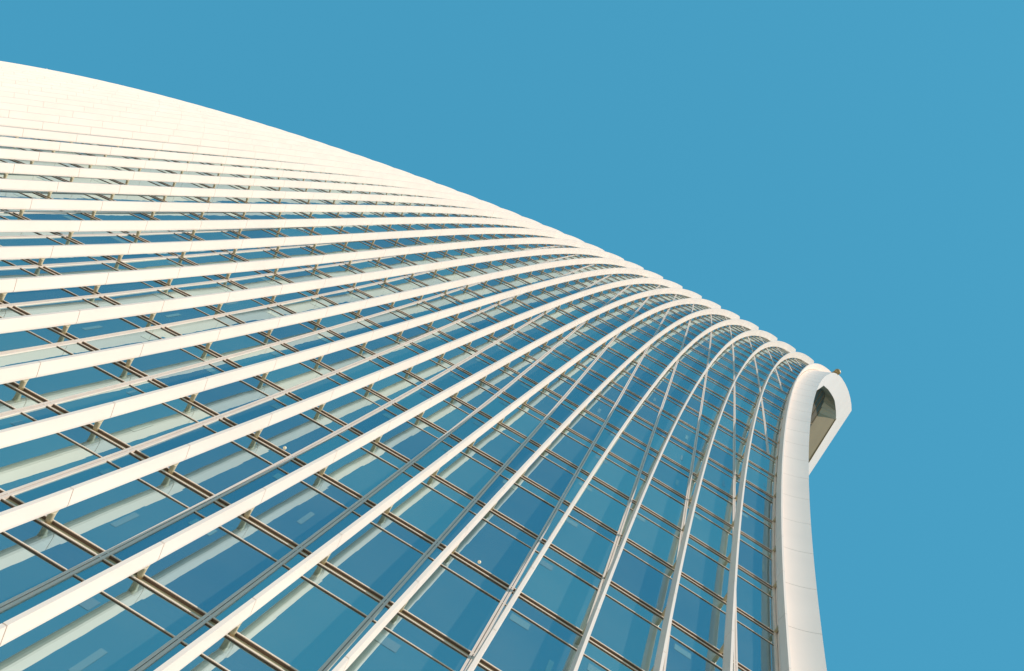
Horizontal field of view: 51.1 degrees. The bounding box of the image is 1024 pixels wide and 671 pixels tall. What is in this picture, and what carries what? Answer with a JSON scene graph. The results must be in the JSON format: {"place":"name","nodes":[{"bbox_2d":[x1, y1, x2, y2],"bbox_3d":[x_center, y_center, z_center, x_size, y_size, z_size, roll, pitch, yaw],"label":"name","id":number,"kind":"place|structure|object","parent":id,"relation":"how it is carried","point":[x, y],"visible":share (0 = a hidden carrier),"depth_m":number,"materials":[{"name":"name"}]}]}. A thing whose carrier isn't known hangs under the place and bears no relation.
{"place":"outdoors","nodes":[
{"label":"outdoors","id":0,"kind":"place"},
{"bbox_2d":[0,0,1023,670],"label":"sky","id":1,"kind":"structure","parent":0,"point":[844,179],"materials":[{"name":"blue"}]},
{"label":"pavement","id":2,"kind":"structure","parent":0,"visible":0},
{"bbox_2d":[0,61,851,670],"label":"office tower","id":3,"kind":"structure","parent":2,"relation":"on","point":[274,399],"depth_m":31.05,"materials":[{"name":"white metal"}]},
{"bbox_2d":[0,331,50,351],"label":"window pane","id":4,"kind":"structure","parent":3,"relation":"in","point":[21,339],"depth_m":23.81,"materials":[{"name":"blue glass"}]},
{"bbox_2d":[0,533,63,603],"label":"window pane","id":5,"kind":"structure","parent":3,"relation":"in","point":[21,569],"depth_m":15.75,"materials":[{"name":"blue glass"}]},
{"bbox_2d":[0,269,75,302],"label":"window pane","id":6,"kind":"structure","parent":3,"relation":"in","point":[25,296],"depth_m":27.57,"materials":[{"name":"blue glass"}]},
{"bbox_2d":[0,500,93,568],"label":"window pane","id":7,"kind":"structure","parent":3,"relation":"in","point":[37,536],"depth_m":16.68,"materials":[{"name":"blue glass"}]},
{"bbox_2d":[0,237,95,263],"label":"window pane","id":8,"kind":"structure","parent":3,"relation":"in","point":[3,241],"depth_m":31.29,"materials":[{"name":"blue glass"}]},
{"bbox_2d":[0,413,99,490],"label":"window pane","id":9,"kind":"structure","parent":3,"relation":"in","point":[30,461],"depth_m":19.13,"materials":[{"name":"blue glass"}]},
{"bbox_2d":[0,347,122,400],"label":"window pane","id":10,"kind":"structure","parent":3,"relation":"in","point":[64,384],"depth_m":22.97,"materials":[{"name":"blue glass"}]},
{"bbox_2d":[17,213,109,234],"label":"window pane","id":11,"kind":"structure","parent":3,"relation":"in","point":[33,216],"depth_m":35.27,"materials":[{"name":"blue glass"}]},
{"bbox_2d":[41,193,95,199],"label":"window pane","id":12,"kind":"structure","parent":3,"relation":"in","point":[54,195],"depth_m":39.35,"materials":[{"name":"white glass"}]},
{"bbox_2d":[24,407,122,456],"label":"window pane","id":13,"kind":"structure","parent":3,"relation":"in","point":[81,435],"depth_m":20.72,"materials":[{"name":"blue glass"}]},
{"bbox_2d":[17,299,138,338],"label":"window pane","id":14,"kind":"structure","parent":3,"relation":"in","point":[112,325],"depth_m":26.96,"materials":[{"name":"blue glass"}]},
{"bbox_2d":[0,576,171,670],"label":"window pane","id":15,"kind":"structure","parent":3,"relation":"in","point":[68,638],"depth_m":14.94,"materials":[{"name":"blue glass"}]},
{"bbox_2d":[48,263,151,293],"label":"window pane","id":16,"kind":"structure","parent":3,"relation":"in","point":[86,268],"depth_m":31.00,"materials":[{"name":"blue glass"}]},
{"bbox_2d":[13,462,187,549],"bbox_3d":[-7.086,2.927,18.707,1.974,2.843,0.190,28,-85,6],"label":"window pane","id":17,"kind":"structure","parent":3,"relation":"in","point":[91,518],"depth_m":18.57,"materials":[{"name":"blue glass"}]},
{"bbox_2d":[60,343,140,381],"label":"window pane","id":18,"kind":"structure","parent":3,"relation":"in","point":[116,370],"depth_m":24.75,"materials":[{"name":"blue glass"}]},
{"bbox_2d":[72,235,161,258],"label":"window pane","id":19,"kind":"structure","parent":3,"relation":"in","point":[83,239],"depth_m":34.95,"materials":[{"name":"blue glass"}]},
{"bbox_2d":[57,386,196,445],"bbox_3d":[-8.094,1.676,22.727,1.979,2.843,0.211,27,-85,7],"label":"window pane","id":20,"kind":"structure","parent":3,"relation":"in","point":[165,420],"depth_m":22.63,"materials":[{"name":"blue glass"}]},
{"bbox_2d":[88,213,169,232],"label":"window pane","id":21,"kind":"structure","parent":3,"relation":"in","point":[103,216],"depth_m":39.12,"materials":[{"name":"blue glass"}]},
{"bbox_2d":[76,561,200,637],"bbox_3d":[-5.755,4.032,16.474,1.956,0.793,0.050,29,-84,6],"label":"window pane","id":22,"kind":"structure","parent":3,"relation":"in","point":[131,593],"depth_m":16.46,"materials":[{"name":"blue glass"}]},
{"bbox_2d":[87,331,203,375],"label":"window pane","id":23,"kind":"structure","parent":3,"relation":"in","point":[157,363],"depth_m":26.65,"materials":[{"name":"blue glass"}]},
{"bbox_2d":[107,290,207,323],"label":"window pane","id":24,"kind":"structure","parent":3,"relation":"in","point":[191,313],"depth_m":30.73,"materials":[{"name":"blue glass"}]},
{"bbox_2d":[111,454,206,506],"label":"window pane","id":25,"kind":"structure","parent":3,"relation":"in","point":[157,479],"depth_m":20.51,"materials":[{"name":"blue glass"}]},
{"bbox_2d":[124,259,211,284],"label":"window pane","id":26,"kind":"structure","parent":3,"relation":"in","point":[157,263],"depth_m":34.80,"materials":[{"name":"blue glass"}]},
{"bbox_2d":[133,381,212,421],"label":"window pane","id":27,"kind":"structure","parent":3,"relation":"in","point":[179,404],"depth_m":24.52,"materials":[{"name":"blue glass"}]},
{"bbox_2d":[139,233,214,254],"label":"window pane","id":28,"kind":"structure","parent":3,"relation":"in","point":[150,237],"depth_m":38.82,"materials":[{"name":"blue glass"}]},
{"bbox_2d":[143,643,223,670],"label":"window pane","id":29,"kind":"structure","parent":3,"relation":"in","point":[199,663],"depth_m":15.63,"materials":[{"name":"blue glass"}]},
{"bbox_2d":[113,513,275,612],"bbox_3d":[-5.386,3.860,18.489,1.970,2.843,0.194,29,-84,6],"label":"window pane","id":30,"kind":"structure","parent":3,"relation":"in","point":[207,570],"depth_m":18.34,"materials":[{"name":"blue glass"}]},
{"bbox_2d":[139,426,270,493],"bbox_3d":[-6.383,2.588,22.507,1.975,2.843,0.225,28,-85,6],"label":"window pane","id":31,"kind":"structure","parent":3,"relation":"in","point":[217,469],"depth_m":22.43,"materials":[{"name":"blue glass"}]},
{"bbox_2d":[155,364,266,413],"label":"window pane","id":32,"kind":"structure","parent":3,"relation":"in","point":[225,398],"depth_m":26.41,"materials":[{"name":"blue glass"}]},
{"bbox_2d":[168,318,263,355],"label":"window pane","id":33,"kind":"structure","parent":3,"relation":"in","point":[225,347],"depth_m":30.53,"materials":[{"name":"blue glass"}]},
{"bbox_2d":[176,283,262,312],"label":"window pane","id":34,"kind":"structure","parent":3,"relation":"in","point":[202,289],"depth_m":34.49,"materials":[{"name":"blue glass"}]},
{"bbox_2d":[184,254,259,277],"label":"window pane","id":35,"kind":"structure","parent":3,"relation":"in","point":[208,259],"depth_m":38.66,"materials":[{"name":"blue glass"}]},
{"bbox_2d":[183,624,277,670],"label":"window pane","id":36,"kind":"structure","parent":3,"relation":"in","point":[225,652],"depth_m":16.34,"materials":[{"name":"blue glass"}]},
{"bbox_2d":[197,502,292,560],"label":"window pane","id":37,"kind":"structure","parent":3,"relation":"in","point":[241,528],"depth_m":20.27,"materials":[{"name":"blue glass"}]},
{"bbox_2d":[205,420,285,463],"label":"window pane","id":38,"kind":"structure","parent":3,"relation":"in","point":[247,442],"depth_m":24.31,"materials":[{"name":"blue glass"}]},
{"bbox_2d":[234,276,306,302],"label":"window pane","id":39,"kind":"structure","parent":3,"relation":"in","point":[256,282],"depth_m":38.37,"materials":[{"name":"blue glass"}]},
{"bbox_2d":[231,308,313,340],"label":"window pane","id":40,"kind":"structure","parent":3,"relation":"in","point":[282,333],"depth_m":34.26,"materials":[{"name":"blue glass"}]},
{"bbox_2d":[230,347,321,388],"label":"window pane","id":41,"kind":"structure","parent":3,"relation":"in","point":[290,376],"depth_m":30.25,"materials":[{"name":"blue glass"}]},
{"bbox_2d":[226,399,332,453],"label":"window pane","id":42,"kind":"structure","parent":3,"relation":"in","point":[297,432],"depth_m":26.23,"materials":[{"name":"blue glass"}]},
{"bbox_2d":[222,468,345,543],"bbox_3d":[-4.674,3.507,22.287,1.969,2.843,0.218,29,-84,6],"label":"window pane","id":43,"kind":"structure","parent":3,"relation":"in","point":[281,512],"depth_m":22.17,"materials":[{"name":"blue glass"}]},
{"bbox_2d":[215,566,365,670],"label":"window pane","id":44,"kind":"structure","parent":3,"relation":"in","point":[303,625],"depth_m":18.16,"materials":[{"name":"blue glass"}]},
{"bbox_2d":[279,270,341,293],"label":"window pane","id":45,"kind":"structure","parent":3,"relation":"in","point":[299,276],"depth_m":42.21,"materials":[{"name":"blue glass"}]},
{"bbox_2d":[283,299,352,327],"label":"window pane","id":46,"kind":"structure","parent":3,"relation":"in","point":[304,305],"depth_m":38.10,"materials":[{"name":"blue glass"}]},
{"bbox_2d":[279,461,359,507],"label":"window pane","id":47,"kind":"structure","parent":3,"relation":"in","point":[315,481],"depth_m":24.09,"materials":[{"name":"blue glass"}]},
{"bbox_2d":[287,334,364,369],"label":"window pane","id":48,"kind":"structure","parent":3,"relation":"in","point":[336,360],"depth_m":34.07,"materials":[{"name":"blue glass"}]},
{"bbox_2d":[285,553,379,614],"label":"window pane","id":49,"kind":"structure","parent":3,"relation":"in","point":[361,601],"depth_m":20.07,"materials":[{"name":"blue glass"}]},
{"bbox_2d":[291,378,379,423],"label":"window pane","id":50,"kind":"structure","parent":3,"relation":"in","point":[349,407],"depth_m":30.03,"materials":[{"name":"blue glass"}]},
{"bbox_2d":[297,435,397,495],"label":"window pane","id":51,"kind":"structure","parent":3,"relation":"in","point":[359,470],"depth_m":26.00,"materials":[{"name":"blue glass"}]},
{"bbox_2d":[324,291,385,316],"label":"window pane","id":52,"kind":"structure","parent":3,"relation":"in","point":[340,298],"depth_m":41.88,"materials":[{"name":"blue glass"}]},
{"bbox_2d":[306,512,422,598],"bbox_3d":[-2.982,4.454,22.071,1.967,2.843,0.223,30,-84,6],"label":"window pane","id":53,"kind":"structure","parent":3,"relation":"in","point":[372,556],"depth_m":21.96,"materials":[{"name":"blue glass"}]},
{"bbox_2d":[331,322,398,353],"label":"window pane","id":54,"kind":"structure","parent":3,"relation":"in","point":[378,345],"depth_m":37.88,"materials":[{"name":"blue glass"}]},
{"bbox_2d":[341,361,415,399],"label":"window pane","id":55,"kind":"structure","parent":3,"relation":"in","point":[393,386],"depth_m":33.89,"materials":[{"name":"blue glass"}]},
{"bbox_2d":[328,621,450,670],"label":"window pane","id":56,"kind":"structure","parent":3,"relation":"in","point":[375,657],"depth_m":18.74,"materials":[{"name":"blue glass"}]},
{"bbox_2d":[354,503,431,552],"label":"window pane","id":57,"kind":"structure","parent":3,"relation":"in","point":[386,523],"depth_m":23.87,"materials":[{"name":"blue glass"}]},
{"bbox_2d":[353,409,439,459],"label":"window pane","id":58,"kind":"structure","parent":3,"relation":"in","point":[408,440],"depth_m":29.78,"materials":[{"name":"blue glass"}]},
{"bbox_2d":[368,312,427,339],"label":"window pane","id":59,"kind":"structure","parent":3,"relation":"in","point":[387,319],"depth_m":41.73,"materials":[{"name":"blue glass"}]},
{"bbox_2d":[0,135,807,670],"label":"window panes","id":60,"kind":"structure","parent":3,"relation":"in","point":[12,397],"depth_m":49.38,"materials":[{"name":"blue glass"}]},
{"bbox_2d":[380,346,445,380],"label":"window pane","id":61,"kind":"structure","parent":3,"relation":"in","point":[428,369],"depth_m":37.64,"materials":[{"name":"blue glass"}]},
{"bbox_2d":[369,472,463,539],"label":"window pane","id":62,"kind":"structure","parent":3,"relation":"in","point":[422,507],"depth_m":25.78,"materials":[{"name":"blue glass"}]},
{"bbox_2d":[374,606,469,670],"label":"window pane","id":63,"kind":"structure","parent":3,"relation":"in","point":[401,626],"depth_m":19.86,"materials":[{"name":"blue glass"}]},
{"bbox_2d":[396,388,468,430],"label":"window pane","id":64,"kind":"structure","parent":3,"relation":"in","point":[442,414],"depth_m":33.60,"materials":[{"name":"blue glass"}]},
{"bbox_2d":[404,465,473,508],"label":"window pane","id":65,"kind":"structure","parent":3,"relation":"in","point":[413,471],"depth_m":27.66,"materials":[{"name":"blue glass"}]},
{"bbox_2d":[414,334,470,363],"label":"window pane","id":66,"kind":"structure","parent":3,"relation":"in","point":[456,355],"depth_m":41.42,"materials":[{"name":"blue glass"}]},
{"bbox_2d":[388,558,499,650],"bbox_3d":[-1.304,5.425,21.857,1.962,2.843,0.229,31,-84,6],"label":"window pane","id":67,"kind":"structure","parent":3,"relation":"in","point":[445,601],"depth_m":21.74,"materials":[{"name":"blue glass"}]},
{"bbox_2d":[416,442,494,496],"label":"window pane","id":68,"kind":"structure","parent":3,"relation":"in","point":[462,471],"depth_m":29.59,"materials":[{"name":"blue glass"}]},
{"bbox_2d":[431,371,492,407],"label":"window pane","id":69,"kind":"structure","parent":3,"relation":"in","point":[474,395],"depth_m":37.41,"materials":[{"name":"blue glass"}]},
{"bbox_2d":[430,547,506,599],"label":"window pane","id":70,"kind":"structure","parent":3,"relation":"in","point":[452,563],"depth_m":23.67,"materials":[{"name":"blue glass"}]},
{"bbox_2d":[439,511,532,585],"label":"window pane","id":71,"kind":"structure","parent":3,"relation":"in","point":[500,554],"depth_m":25.56,"materials":[{"name":"blue glass"}]},
{"bbox_2d":[452,417,520,462],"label":"window pane","id":72,"kind":"structure","parent":3,"relation":"in","point":[494,443],"depth_m":33.37,"materials":[{"name":"blue glass"}]},
{"bbox_2d":[459,357,513,388],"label":"window pane","id":73,"kind":"structure","parent":3,"relation":"in","point":[498,378],"depth_m":41.19,"materials":[{"name":"blue glass"}]},
{"bbox_2d":[470,503,535,546],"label":"window pane","id":74,"kind":"structure","parent":3,"relation":"in","point":[494,519],"depth_m":27.45,"materials":[{"name":"blue glass"}]},
{"bbox_2d":[481,397,542,437],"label":"window pane","id":75,"kind":"structure","parent":3,"relation":"in","point":[519,420],"depth_m":37.19,"materials":[{"name":"blue glass"}]},
{"bbox_2d":[479,475,553,534],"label":"window pane","id":76,"kind":"structure","parent":3,"relation":"in","point":[519,505],"depth_m":29.37,"materials":[{"name":"blue glass"}]},
{"bbox_2d":[482,605,575,670],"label":"window pane","id":77,"kind":"structure","parent":3,"relation":"in","point":[513,647],"depth_m":21.87,"materials":[{"name":"blue glass"}]},
{"bbox_2d":[505,380,557,415],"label":"window pane","id":78,"kind":"structure","parent":3,"relation":"in","point":[540,401],"depth_m":40.99,"materials":[{"name":"blue glass"}]},
{"bbox_2d":[508,446,572,496],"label":"window pane","id":79,"kind":"structure","parent":3,"relation":"in","point":[547,474],"depth_m":33.20,"materials":[{"name":"blue glass"}]},
{"bbox_2d":[503,593,581,648],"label":"window pane","id":80,"kind":"structure","parent":3,"relation":"in","point":[520,605],"depth_m":23.43,"materials":[{"name":"blue glass"}]},
{"bbox_2d":[515,551,597,630],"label":"window pane","id":81,"kind":"structure","parent":3,"relation":"in","point":[558,590],"depth_m":25.33,"materials":[{"name":"blue glass"}]},
{"bbox_2d":[531,423,588,466],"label":"window pane","id":82,"kind":"structure","parent":3,"relation":"in","point":[562,445],"depth_m":36.96,"materials":[{"name":"blue glass"}]},
{"bbox_2d":[536,542,601,587],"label":"window pane","id":83,"kind":"structure","parent":3,"relation":"in","point":[550,553],"depth_m":27.25,"materials":[{"name":"blue glass"}]},
{"bbox_2d":[550,404,601,440],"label":"window pane","id":84,"kind":"structure","parent":3,"relation":"in","point":[589,429],"depth_m":40.76,"materials":[{"name":"blue glass"}]},
{"bbox_2d":[541,510,615,574],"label":"window pane","id":85,"kind":"structure","parent":3,"relation":"in","point":[582,543],"depth_m":29.12,"materials":[{"name":"blue glass"}]},
{"bbox_2d":[578,655,606,670],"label":"window pane","id":86,"kind":"structure","parent":3,"relation":"in","point":[583,666],"depth_m":22.69,"materials":[{"name":"blue glass"}]},
{"bbox_2d":[565,477,625,531],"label":"window pane","id":87,"kind":"structure","parent":3,"relation":"in","point":[599,505],"depth_m":32.94,"materials":[{"name":"blue glass"}]},
{"bbox_2d":[582,451,635,496],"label":"window pane","id":88,"kind":"structure","parent":3,"relation":"in","point":[617,477],"depth_m":36.74,"materials":[{"name":"blue glass"}]},
{"bbox_2d":[596,428,644,467],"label":"window pane","id":89,"kind":"structure","parent":3,"relation":"in","point":[627,451],"depth_m":40.52,"materials":[{"name":"blue glass"}]},
{"bbox_2d":[590,595,660,670],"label":"window pane","id":90,"kind":"structure","parent":3,"relation":"in","point":[618,628],"depth_m":25.16,"materials":[{"name":"blue glass"}]},
{"bbox_2d":[606,585,662,628],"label":"window pane","id":91,"kind":"structure","parent":3,"relation":"in","point":[614,593],"depth_m":27.05,"materials":[{"name":"blue glass"}]},
{"bbox_2d":[611,546,671,611],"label":"window pane","id":92,"kind":"structure","parent":3,"relation":"in","point":[631,573],"depth_m":28.97,"materials":[{"name":"blue glass"}]},
{"bbox_2d":[620,509,678,565],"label":"window pane","id":93,"kind":"structure","parent":3,"relation":"in","point":[647,534],"depth_m":32.72,"materials":[{"name":"blue glass"}]},
{"bbox_2d":[633,479,683,527],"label":"window pane","id":94,"kind":"structure","parent":3,"relation":"in","point":[665,506],"depth_m":36.58,"materials":[{"name":"blue glass"}]},
{"bbox_2d":[643,454,688,495],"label":"window pane","id":95,"kind":"structure","parent":3,"relation":"in","point":[664,473],"depth_m":40.39,"materials":[{"name":"blue glass"}]},
{"bbox_2d":[666,637,721,670],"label":"window pane","id":96,"kind":"structure","parent":3,"relation":"in","point":[676,661],"depth_m":25.73,"materials":[{"name":"blue glass"}]},
{"bbox_2d":[672,585,725,649],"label":"window pane","id":97,"kind":"structure","parent":3,"relation":"in","point":[691,611],"depth_m":28.76,"materials":[{"name":"blue glass"}]},
{"bbox_2d":[682,544,728,597],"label":"window pane","id":98,"kind":"structure","parent":3,"relation":"in","point":[696,565],"depth_m":32.56,"materials":[{"name":"blue glass"}]},
{"bbox_2d":[683,508,731,556],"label":"window pane","id":99,"kind":"structure","parent":3,"relation":"in","point":[704,530],"depth_m":36.34,"materials":[{"name":"blue glass"}]},
{"bbox_2d":[687,480,731,523],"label":"window pane","id":100,"kind":"structure","parent":3,"relation":"in","point":[707,499],"depth_m":40.15,"materials":[{"name":"blue glass"}]},
{"bbox_2d":[736,576,772,629],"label":"window pane","id":101,"kind":"structure","parent":3,"relation":"in","point":[750,599],"depth_m":32.38,"materials":[{"name":"blue glass"}]},
{"bbox_2d":[735,622,774,670],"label":"window pane","id":102,"kind":"structure","parent":3,"relation":"in","point":[755,653],"depth_m":28.74,"materials":[{"name":"blue glass"}]},
{"bbox_2d":[738,540,771,585],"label":"window pane","id":103,"kind":"structure","parent":3,"relation":"in","point":[749,558],"depth_m":36.18,"materials":[{"name":"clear glass"}]},
{"bbox_2d":[741,511,771,549],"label":"window pane","id":104,"kind":"structure","parent":3,"relation":"in","point":[751,526],"depth_m":39.91,"materials":[{"name":"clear glass"}]},
{"bbox_2d":[830,369,840,374],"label":"rooftop lamp","id":105,"kind":"object","parent":3,"relation":"on","point":[837,371],"visible":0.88,"depth_m":114.41,"materials":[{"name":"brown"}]}
]}

